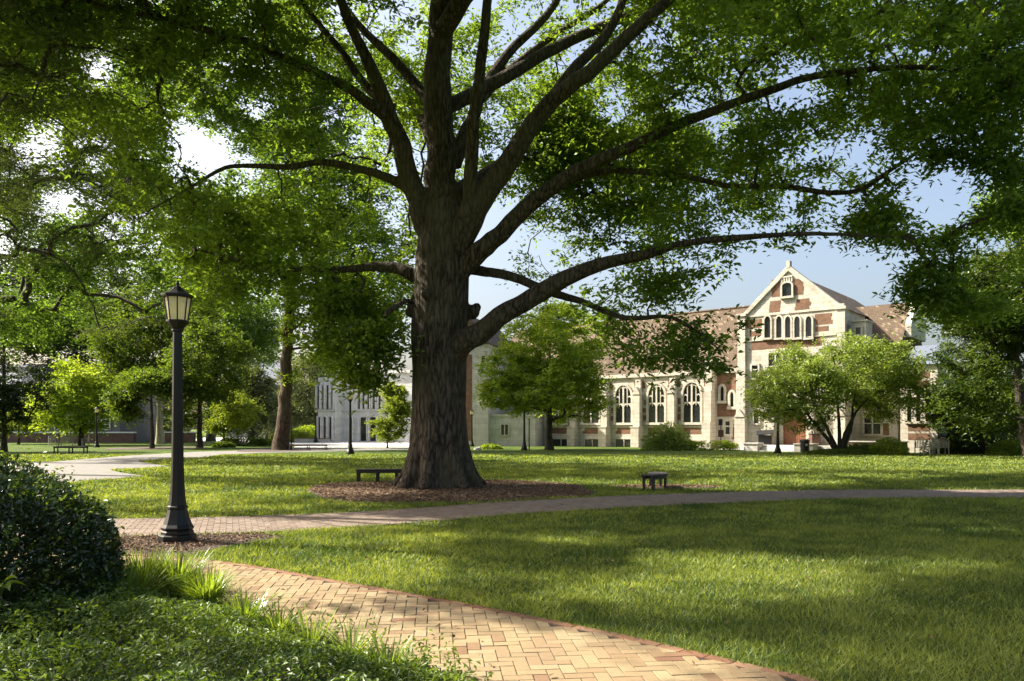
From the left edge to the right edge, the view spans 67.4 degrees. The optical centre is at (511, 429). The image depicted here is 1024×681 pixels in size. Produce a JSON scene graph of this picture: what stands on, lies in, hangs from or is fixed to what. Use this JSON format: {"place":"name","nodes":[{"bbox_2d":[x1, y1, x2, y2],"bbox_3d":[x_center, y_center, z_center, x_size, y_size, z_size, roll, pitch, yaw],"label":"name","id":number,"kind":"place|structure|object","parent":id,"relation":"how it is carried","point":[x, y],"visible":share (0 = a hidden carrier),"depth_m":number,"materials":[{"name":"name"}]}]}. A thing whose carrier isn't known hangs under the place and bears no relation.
{"place":"outdoors","nodes":[
{"label":"outdoors","id":0,"kind":"place"},
{"bbox_2d":[10,448,407,481],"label":"path","id":1,"kind":"structure","parent":0,"point":[93,468],"depth_m":36.84,"materials":[{"name":"concrete"}]},
{"bbox_2d":[0,561,478,680],"bbox_3d":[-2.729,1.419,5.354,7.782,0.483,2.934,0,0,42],"label":"ground cover","id":2,"kind":"object","parent":0,"point":[170,611],"visible":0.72,"depth_m":4.93,"materials":[{"name":"green plant"}]},
{"bbox_2d":[0,575,26,596],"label":"broadleaf plant","id":3,"kind":"object","parent":2,"relation":"on","point":[7,585],"visible":1,"depth_m":5.63,"materials":[{"name":"green plant"}]},
{"bbox_2d":[0,612,31,646],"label":"broadleaf plant","id":4,"kind":"object","parent":2,"relation":"on","point":[11,617],"visible":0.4,"depth_m":5.36,"materials":[{"name":"green plant"}]},
{"bbox_2d":[0,446,133,648],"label":"evergreen bush","id":5,"kind":"object","parent":2,"relation":"on","point":[28,500],"visible":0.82,"depth_m":6.36,"materials":[{"name":"green plant"}]},
{"bbox_2d":[95,556,195,612],"bbox_3d":[-3.456,1.401,6.911,1.078,0.498,1.106,0,0,0],"label":"lilyturf","id":6,"kind":"object","parent":2,"relation":"on","point":[133,578],"visible":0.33,"depth_m":7.00,"materials":[{"name":"green plant"}]},
{"bbox_2d":[121,540,201,585],"bbox_3d":[-3.623,1.391,7.630,1.201,0.519,1.216,0,0,0],"label":"lilyturf","id":7,"kind":"object","parent":2,"relation":"on","point":[141,561],"visible":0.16,"depth_m":7.59,"materials":[{"name":"green plant"}]},
{"bbox_2d":[133,548,229,596],"bbox_3d":[-3.345,1.403,7.564,1.221,0.494,1.120,0,0,-19],"label":"lilyturf","id":8,"kind":"object","parent":2,"relation":"on","point":[172,570],"visible":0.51,"depth_m":7.52,"materials":[{"name":"green plant"}]},
{"bbox_2d":[156,561,254,604],"bbox_3d":[-2.860,1.433,7.123,0.922,0.434,0.926,0,0,-37],"label":"lilyturf","id":9,"kind":"object","parent":2,"relation":"on","point":[207,588],"visible":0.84,"depth_m":7.06,"materials":[{"name":"green plant"}]},
{"bbox_2d":[191,582,301,627],"bbox_3d":[-2.216,1.463,6.370,0.880,0.374,0.850,0,0,0],"label":"lilyturf","id":10,"kind":"object","parent":2,"relation":"on","point":[245,608],"visible":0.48,"depth_m":6.47,"materials":[{"name":"green plant"}]},
{"bbox_2d":[241,596,326,636],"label":"lilyturf","id":11,"kind":"object","parent":2,"relation":"on","point":[280,623],"visible":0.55,"depth_m":6.08,"materials":[{"name":"green plant"}]},
{"bbox_2d":[260,601,345,648],"bbox_3d":[-1.499,1.469,5.747,0.718,0.362,0.804,0,0,0],"label":"lilyturf","id":12,"kind":"object","parent":2,"relation":"on","point":[313,635],"visible":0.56,"depth_m":5.77,"materials":[{"name":"green plant"}]},
{"bbox_2d":[137,575,493,680],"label":"sprigs","id":13,"kind":"object","parent":2,"relation":"on","point":[424,657],"visible":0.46,"depth_m":5.12,"materials":[{"name":"green plant"}]},
{"bbox_2d":[311,613,401,659],"bbox_3d":[-1.126,1.480,5.464,0.637,0.341,0.741,0,0,0],"label":"lilyturf","id":14,"kind":"object","parent":2,"relation":"on","point":[347,637],"visible":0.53,"depth_m":5.51,"materials":[{"name":"green plant"}]},
{"bbox_2d":[336,630,451,678],"bbox_3d":[-0.842,1.498,5.155,0.700,0.304,0.718,0,0,-36],"label":"lilyturf","id":15,"kind":"object","parent":2,"relation":"on","point":[374,653],"visible":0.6,"depth_m":5.20,"materials":[{"name":"green plant"}]},
{"bbox_2d":[236,448,331,451],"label":"mulch","id":16,"kind":"object","parent":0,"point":[270,450],"visible":0.81,"depth_m":59.21,"materials":[{"name":"brown wood"}]},
{"bbox_2d":[196,438,408,446],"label":"plaza","id":17,"kind":"structure","parent":0,"point":[357,444],"depth_m":88.38,"materials":[{"name":"concrete"}]},
{"bbox_2d":[294,438,330,441],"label":"garden wall","id":18,"kind":"structure","parent":17,"relation":"on","point":[311,439],"depth_m":96.00,"materials":[{"name":"stone"}]},
{"bbox_2d":[4,552,818,680],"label":"path","id":19,"kind":"structure","parent":0,"point":[660,660],"depth_m":6.05,"materials":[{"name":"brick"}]},
{"bbox_2d":[0,0,1023,429],"label":"sky","id":20,"kind":"structure","parent":0,"point":[825,266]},
{"bbox_2d":[0,430,1023,680],"bbox_3d":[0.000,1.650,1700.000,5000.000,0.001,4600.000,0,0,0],"label":"ground","id":21,"kind":"structure","parent":0,"point":[35,448],"depth_m":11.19,"materials":[{"name":"green plant"}]},
{"bbox_2d":[0,411,52,443],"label":"broadleaf tree","id":22,"kind":"object","parent":21,"relation":"on","point":[25,429],"visible":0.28,"depth_m":83.14,"materials":[{"name":"green plant"}]},
{"bbox_2d":[0,325,65,451],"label":"holly tree","id":23,"kind":"object","parent":21,"relation":"on","point":[12,404],"visible":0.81,"depth_m":55.61,"materials":[{"name":"green plant"}]},
{"bbox_2d":[21,354,118,445],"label":"broadleaf tree","id":24,"kind":"object","parent":21,"relation":"on","point":[83,399],"visible":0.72,"depth_m":76.30,"materials":[{"name":"green plant"}]},
{"bbox_2d":[53,446,88,453],"bbox_3d":[-30.162,1.410,52.500,2.200,0.480,0.500,0,0,2],"label":"bench","id":25,"kind":"object","parent":21,"relation":"on","point":[69,447],"visible":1,"depth_m":52.28,"materials":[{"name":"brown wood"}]},
{"bbox_2d":[0,364,156,442],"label":"building","id":26,"kind":"structure","parent":21,"relation":"on","point":[120,433],"depth_m":95.60,"materials":[{"name":"brick"}]},
{"bbox_2d":[0,245,179,369],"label":"broadleaf tree","id":27,"kind":"object","parent":21,"relation":"on","point":[59,346],"visible":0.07,"depth_m":95.97,"materials":[{"name":"green plant"}]},
{"bbox_2d":[0,0,218,349],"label":"tree","id":28,"kind":"object","parent":21,"relation":"on","point":[41,178],"visible":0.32,"depth_m":27.71,"materials":[{"name":"green plant"}]},
{"bbox_2d":[0,0,219,274],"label":"tree foliage","id":29,"kind":"object","parent":21,"relation":"on","point":[6,95],"visible":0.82,"depth_m":18.37,"materials":[{"name":"green plant"}]},
{"bbox_2d":[0,0,258,367],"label":"shade tree","id":30,"kind":"object","parent":21,"relation":"on","point":[60,308],"visible":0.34,"depth_m":41.22,"materials":[{"name":"green plant"}]},
{"bbox_2d":[97,363,186,447],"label":"broadleaf tree","id":31,"kind":"object","parent":21,"relation":"on","point":[126,397],"visible":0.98,"depth_m":65.36,"materials":[{"name":"green plant"}]},
{"bbox_2d":[105,447,205,449],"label":"mulch","id":32,"kind":"object","parent":21,"relation":"on","point":[136,448],"visible":0.76,"depth_m":65.33,"materials":[{"name":"brown wood"}]},
{"bbox_2d":[78,277,233,443],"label":"broadleaf tree","id":33,"kind":"object","parent":21,"relation":"on","point":[121,360],"visible":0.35,"depth_m":80.74,"materials":[{"name":"green plant"}]},
{"bbox_2d":[66,532,288,555],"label":"mulch","id":34,"kind":"object","parent":21,"relation":"on","point":[142,543],"visible":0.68,"depth_m":11.01,"materials":[{"name":"brown wood"}]},
{"bbox_2d":[158,280,196,543],"bbox_3d":[-4.871,-0.261,11.186,0.483,3.822,0.483,0,0,0],"label":"street lamp","id":35,"kind":"object","parent":34,"relation":"on","point":[177,526],"visible":0.99,"depth_m":11.11,"materials":[{"name":"metal"}]},
{"bbox_2d":[164,432,195,441],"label":"brick wall","id":36,"kind":"structure","parent":21,"relation":"on","point":[189,437],"depth_m":96.00,"materials":[{"name":"brown brick"}]},
{"bbox_2d":[149,314,265,447],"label":"broadleaf tree","id":37,"kind":"object","parent":21,"relation":"on","point":[208,387],"visible":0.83,"depth_m":66.88,"materials":[{"name":"green plant"}]},
{"bbox_2d":[152,282,294,441],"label":"broadleaf tree","id":38,"kind":"object","parent":21,"relation":"on","point":[257,329],"visible":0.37,"depth_m":101.43,"materials":[{"name":"green plant"}]},
{"bbox_2d":[212,440,235,447],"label":"shrub","id":39,"kind":"object","parent":21,"relation":"on","point":[222,444],"visible":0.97,"depth_m":69.52,"materials":[{"name":"green plant"}]},
{"bbox_2d":[202,388,269,438],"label":"broadleaf tree","id":40,"kind":"object","parent":21,"relation":"on","point":[237,417],"visible":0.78,"depth_m":74.83,"materials":[{"name":"green plant"}]},
{"bbox_2d":[162,391,314,435],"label":"woods","id":41,"kind":"object","parent":21,"relation":"on","point":[167,424],"depth_m":171.88,"materials":[{"name":"green plant"}]},
{"bbox_2d":[209,361,280,442],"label":"broadleaf tree","id":42,"kind":"object","parent":21,"relation":"on","point":[264,388],"visible":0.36,"depth_m":91.97,"materials":[{"name":"green plant"}]},
{"bbox_2d":[218,436,271,445],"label":"hedge","id":43,"kind":"object","parent":21,"relation":"on","point":[261,441],"visible":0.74,"depth_m":74.40,"materials":[{"name":"green plant"}]},
{"bbox_2d":[227,361,297,437],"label":"slate roof building","id":44,"kind":"structure","parent":21,"relation":"on","point":[272,374],"depth_m":152.65,"materials":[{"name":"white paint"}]},
{"bbox_2d":[131,0,410,449],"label":"tall tree","id":45,"kind":"object","parent":21,"relation":"on","point":[280,441],"visible":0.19,"depth_m":59.69,"materials":[{"name":"green plant"}]},
{"bbox_2d":[274,254,305,449],"bbox_3d":[-17.463,-6.057,60.760,3.105,15.614,3.169,0,0,0],"label":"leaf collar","id":46,"kind":"object","parent":45,"relation":"attached to","point":[285,319],"visible":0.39,"depth_m":60.44,"materials":[{"name":"plant"}]},
{"bbox_2d":[245,396,296,437],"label":"broadleaf tree","id":47,"kind":"object","parent":21,"relation":"on","point":[268,430],"visible":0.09,"depth_m":125.58,"materials":[{"name":"green plant"}]},
{"bbox_2d":[268,429,312,441],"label":"shrub","id":48,"kind":"object","parent":21,"relation":"on","point":[298,434],"visible":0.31,"depth_m":98.98,"materials":[{"name":"green plant"}]},
{"bbox_2d":[269,349,336,428],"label":"broadleaf tree","id":49,"kind":"object","parent":21,"relation":"on","point":[302,412],"visible":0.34,"depth_m":131.88,"materials":[{"name":"green plant"}]},
{"bbox_2d":[295,424,314,437],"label":"shrub","id":50,"kind":"object","parent":21,"relation":"on","point":[310,429],"visible":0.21,"depth_m":108.30,"materials":[{"name":"green plant"}]},
{"bbox_2d":[346,391,354,453],"bbox_3d":[-10.677,-0.490,50.665,0.569,4.280,0.569,0,0,-11],"label":"street lamp","id":51,"kind":"object","parent":21,"relation":"on","point":[349,450],"visible":0.82,"depth_m":50.57,"materials":[{"name":"metal"}]},
{"bbox_2d":[315,370,411,441],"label":"modern building","id":52,"kind":"structure","parent":21,"relation":"on","point":[332,417],"depth_m":102.75,"materials":[{"name":"concrete"}]},
{"bbox_2d":[315,385,319,408],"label":"window","id":53,"kind":"structure","parent":52,"relation":"in","point":[317,393],"depth_m":103.66,"materials":[{"name":"grey glass"}]},
{"bbox_2d":[316,416,321,437],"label":"window","id":54,"kind":"structure","parent":52,"relation":"in","point":[319,419],"depth_m":103.55,"materials":[{"name":"grey glass"}]},
{"bbox_2d":[320,384,324,408],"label":"window","id":55,"kind":"structure","parent":52,"relation":"in","point":[322,387],"depth_m":103.33,"materials":[{"name":"grey glass"}]},
{"bbox_2d":[325,384,329,408],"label":"window","id":56,"kind":"structure","parent":52,"relation":"in","point":[327,387],"depth_m":102.92,"materials":[{"name":"grey glass"}]},
{"bbox_2d":[327,416,333,440],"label":"window","id":57,"kind":"structure","parent":52,"relation":"in","point":[330,420],"depth_m":102.77,"materials":[{"name":"grey glass"}]},
{"bbox_2d":[329,384,334,408],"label":"window","id":58,"kind":"structure","parent":52,"relation":"in","point":[332,395],"depth_m":102.52,"materials":[{"name":"grey glass"}]},
{"bbox_2d":[358,416,367,440],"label":"window","id":59,"kind":"structure","parent":52,"relation":"in","point":[362,428],"depth_m":102.40,"materials":[{"name":"grey glass"}]},
{"bbox_2d":[368,416,377,440],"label":"window","id":60,"kind":"structure","parent":52,"relation":"in","point":[371,426],"depth_m":101.73,"materials":[{"name":"grey glass"}]},
{"bbox_2d":[364,380,411,447],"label":"young tree","id":61,"kind":"object","parent":21,"relation":"on","point":[385,428],"visible":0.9,"depth_m":66.09,"materials":[{"name":"green plant"}]},
{"bbox_2d":[307,479,595,502],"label":"mulch","id":62,"kind":"object","parent":21,"relation":"on","point":[385,491],"visible":0.73,"depth_m":19.83,"materials":[{"name":"brown wood"}]},
{"bbox_2d":[355,469,401,481],"bbox_3d":[-3.867,1.440,23.805,1.900,0.420,0.420,0,0,-3],"label":"bench","id":63,"kind":"object","parent":62,"relation":"on","point":[376,471],"visible":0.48,"depth_m":23.61,"materials":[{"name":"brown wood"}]},
{"bbox_2d":[466,318,543,445],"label":"stone building","id":64,"kind":"structure","parent":21,"relation":"on","point":[489,427],"depth_m":75.19,"materials":[{"name":"stone"}]},
{"bbox_2d":[0,0,1023,489],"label":"oak tree","id":65,"kind":"object","parent":21,"relation":"on","point":[566,140],"visible":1,"depth_m":21.10,"materials":[{"name":"green plant"}]},
{"bbox_2d":[471,297,619,449],"bbox_3d":[2.730,-4.441,60.876,12.033,12.443,12.704,0,0,0],"label":"maple tree","id":66,"kind":"object","parent":21,"relation":"on","point":[561,377],"visible":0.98,"depth_m":58.71,"materials":[{"name":"green plant"}]},
{"bbox_2d":[96,485,1013,675],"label":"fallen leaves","id":67,"kind":"object","parent":21,"relation":"on","point":[367,557],"visible":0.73,"depth_m":9.44,"materials":[{"name":"plant"}]},
{"bbox_2d":[641,472,667,490],"bbox_3d":[3.990,1.435,21.286,0.625,0.430,1.766,0,0,18],"label":"bench","id":68,"kind":"object","parent":21,"relation":"on","point":[653,476],"visible":0.88,"depth_m":20.78,"materials":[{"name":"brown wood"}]},
{"bbox_2d":[610,484,722,487],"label":"mulch","id":69,"kind":"object","parent":21,"relation":"on","point":[676,485],"visible":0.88,"depth_m":21.97,"materials":[{"name":"brown wood"}]},
{"bbox_2d":[640,421,693,450],"bbox_3d":[12.144,0.525,60.031,4.331,2.454,3.247,0,0,0],"label":"round shrub","id":70,"kind":"object","parent":21,"relation":"on","point":[669,438],"visible":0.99,"depth_m":59.36,"materials":[{"name":"green plant"}]},
{"bbox_2d":[681,440,739,450],"bbox_3d":[15.333,1.253,60.017,4.954,0.920,1.833,0,0,0],"label":"hedge","id":71,"kind":"object","parent":21,"relation":"on","point":[726,445],"visible":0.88,"depth_m":59.48,"materials":[{"name":"green plant"}]},
{"bbox_2d":[505,260,954,452],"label":"hall building","id":72,"kind":"structure","parent":21,"relation":"on","point":[790,302],"depth_m":61.72,"materials":[{"name":"beige stone"}]},
{"bbox_2d":[553,438,566,445],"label":"window","id":73,"kind":"structure","parent":72,"relation":"in","point":[556,441],"depth_m":76.32,"materials":[{"name":"black glass"}]},
{"bbox_2d":[580,385,600,424],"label":"window","id":74,"kind":"structure","parent":72,"relation":"in","point":[592,421],"depth_m":73.95,"materials":[{"name":"beige stone"}]},
{"bbox_2d":[584,438,597,445],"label":"window","id":75,"kind":"structure","parent":72,"relation":"in","point":[587,441],"depth_m":74.03,"materials":[{"name":"grey glass"}]},
{"bbox_2d":[614,438,629,446],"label":"window","id":76,"kind":"structure","parent":72,"relation":"in","point":[618,442],"depth_m":71.80,"materials":[{"name":"grey glass"}]},
{"bbox_2d":[612,383,632,424],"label":"window","id":77,"kind":"structure","parent":72,"relation":"in","point":[623,415],"depth_m":71.66,"materials":[{"name":"beige stone"}]},
{"bbox_2d":[645,382,666,424],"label":"window","id":78,"kind":"structure","parent":72,"relation":"in","point":[656,401],"depth_m":69.42,"materials":[{"name":"beige stone"}]},
{"bbox_2d":[680,380,702,424],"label":"window","id":79,"kind":"structure","parent":72,"relation":"in","point":[691,399],"depth_m":67.17,"materials":[{"name":"beige stone"}]},
{"bbox_2d":[717,384,726,403],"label":"window","id":80,"kind":"structure","parent":72,"relation":"in","point":[722,392],"depth_m":65.37,"materials":[{"name":"beige stone"}]},
{"bbox_2d":[722,418,732,436],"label":"window","id":81,"kind":"structure","parent":72,"relation":"in","point":[728,431],"depth_m":65.07,"materials":[{"name":"beige stone"}]},
{"bbox_2d":[727,390,735,409],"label":"window","id":82,"kind":"structure","parent":72,"relation":"in","point":[731,394],"depth_m":64.83,"materials":[{"name":"beige stone"}]},
{"bbox_2d":[762,315,772,339],"bbox_3d":[20.145,-8.055,60.565,0.812,1.965,0.218,0,0,40],"label":"window","id":83,"kind":"structure","parent":72,"relation":"in","point":[768,326],"depth_m":60.61,"materials":[{"name":"beige stone"}]},
{"bbox_2d":[774,315,783,339],"bbox_3d":[20.849,-7.974,59.974,0.764,1.948,0.218,0,0,40],"label":"window","id":84,"kind":"structure","parent":72,"relation":"in","point":[778,322],"depth_m":60.04,"materials":[{"name":"beige stone"}]},
{"bbox_2d":[765,349,799,386],"bbox_3d":[21.051,-4.437,59.845,2.658,3.560,0.158,0,0,40],"label":"window","id":85,"kind":"structure","parent":72,"relation":"in","point":[768,362],"depth_m":60.45,"materials":[{"name":"beige stone"}]},
{"bbox_2d":[779,281,793,298],"bbox_3d":[21.319,-10.835,59.581,1.090,1.330,0.218,0,0,40],"label":"window","id":86,"kind":"structure","parent":72,"relation":"in","point":[787,287],"depth_m":59.64,"materials":[{"name":"beige stone"}]},
{"bbox_2d":[782,315,792,339],"bbox_3d":[21.378,-7.915,59.531,0.758,1.935,0.218,0,0,40],"label":"window","id":87,"kind":"structure","parent":72,"relation":"in","point":[787,321],"depth_m":59.58,"materials":[{"name":"beige stone"}]},
{"bbox_2d":[784,415,794,444],"bbox_3d":[21.489,-0.050,59.517,0.895,2.500,0.086,0,0,40],"label":"door","id":88,"kind":"structure","parent":72,"relation":"in","point":[789,439],"depth_m":59.52,"materials":[{"name":"brown wood"}]},
{"bbox_2d":[792,315,802,339],"bbox_3d":[21.930,-7.853,59.068,0.751,1.923,0.218,0,0,40],"label":"window","id":89,"kind":"structure","parent":72,"relation":"in","point":[797,320],"depth_m":59.12,"materials":[{"name":"beige stone"}]},
{"bbox_2d":[803,315,813,339],"bbox_3d":[22.601,-7.780,58.505,0.780,1.907,0.218,0,0,40],"label":"window","id":90,"kind":"structure","parent":72,"relation":"in","point":[808,320],"depth_m":58.56,"materials":[{"name":"beige stone"}]},
{"bbox_2d":[862,411,882,435],"bbox_3d":[27.238,-0.450,58.047,1.470,1.920,0.158,0,0,40],"label":"window","id":91,"kind":"structure","parent":72,"relation":"in","point":[868,429],"depth_m":58.15,"materials":[{"name":"black glass"}]},
{"bbox_2d":[799,439,809,452],"bbox_3d":[20.815,1.175,54.600,0.713,0.950,0.713,0,0,0],"label":"litter bin","id":92,"kind":"object","parent":21,"relation":"on","point":[804,445],"visible":0.91,"depth_m":54.34,"materials":[{"name":"black plastic"}]},
{"bbox_2d":[743,441,907,451],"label":"terrace steps","id":93,"kind":"structure","parent":21,"relation":"on","point":[794,447],"depth_m":57.10,"materials":[{"name":"stone"}]},
{"bbox_2d":[757,430,773,444],"bbox_3d":[19.638,0.607,59.600,1.240,1.185,0.560,0,0,20],"label":"information board","id":94,"kind":"object","parent":93,"relation":"on","point":[765,437],"visible":0.91,"depth_m":59.50,"materials":[{"name":"plastic"}]},
{"bbox_2d":[802,448,874,454],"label":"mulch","id":95,"kind":"object","parent":21,"relation":"on","point":[840,451],"visible":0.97,"depth_m":49.59,"materials":[{"name":"plant"}]},
{"bbox_2d":[737,329,945,448],"bbox_3d":[21.820,-2.346,50.961,14.159,8.374,8.321,0,0,0],"label":"chaste tree","id":96,"kind":"object","parent":21,"relation":"on","point":[892,374],"visible":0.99,"depth_m":49.84,"materials":[{"name":"green plant"}]},
{"bbox_2d":[846,442,885,453],"bbox_3d":[23.540,1.283,51.528,3.455,0.896,2.779,0,0,0],"label":"shrub","id":97,"kind":"object","parent":21,"relation":"on","point":[863,446],"visible":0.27,"depth_m":51.20,"materials":[{"name":"green plant"}]},
{"bbox_2d":[868,437,909,454],"bbox_3d":[24.527,1.063,49.995,2.746,1.294,2.227,0,0,0],"label":"shrub","id":98,"kind":"object","parent":21,"relation":"on","point":[888,446],"visible":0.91,"depth_m":49.61,"materials":[{"name":"green plant"}]},
{"bbox_2d":[923,438,939,455],"bbox_3d":[26.479,1.085,48.508,0.726,1.131,0.644,0,0,-9],"label":"garden chair","id":99,"kind":"object","parent":21,"relation":"on","point":[934,444],"visible":0.94,"depth_m":48.23,"materials":[{"name":"wood"}]},
{"bbox_2d":[931,442,963,453],"bbox_3d":[29.112,1.259,51.516,2.285,0.938,1.732,0,0,0],"label":"shrub","id":100,"kind":"object","parent":21,"relation":"on","point":[953,446],"visible":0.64,"depth_m":51.02,"materials":[{"name":"green plant"}]},
{"bbox_2d":[907,186,1023,456],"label":"shade tree","id":101,"kind":"object","parent":21,"relation":"on","point":[1004,343],"visible":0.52,"depth_m":44.13,"materials":[{"name":"green plant"}]},
{"bbox_2d":[919,431,1014,453],"bbox_3d":[31.354,0.823,53.056,6.509,1.816,5.301,0,0,0],"label":"shrub","id":102,"kind":"object","parent":21,"relation":"on","point":[967,450],"visible":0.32,"depth_m":51.74,"materials":[{"name":"green plant"}]},
{"bbox_2d":[916,376,1023,450],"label":"shade tree","id":103,"kind":"object","parent":21,"relation":"on","point":[957,408],"visible":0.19,"depth_m":48.76,"materials":[{"name":"green plant"}]},
{"bbox_2d":[949,426,1019,452],"bbox_3d":[34.543,0.301,55.899,7.053,2.856,5.628,0,0,0],"label":"shrub","id":104,"kind":"object","parent":21,"relation":"on","point":[1009,433],"visible":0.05,"depth_m":54.36,"materials":[{"name":"green plant"}]},
{"bbox_2d":[961,131,1023,250],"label":"shade tree","id":105,"kind":"object","parent":21,"relation":"on","point":[982,196],"visible":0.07,"depth_m":32.44,"materials":[{"name":"green plant"}]},
{"bbox_2d":[984,438,1021,455],"bbox_3d":[32.063,1.145,49.016,3.580,1.151,3.009,0,0,0],"label":"shrub","id":106,"kind":"object","parent":21,"relation":"on","point":[1002,446],"visible":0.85,"depth_m":48.64,"materials":[{"name":"green plant"}]},
{"bbox_2d":[17,489,1023,536],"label":"path","id":107,"kind":"structure","parent":0,"point":[139,526],"depth_m":15.87,"materials":[{"name":"brick"}]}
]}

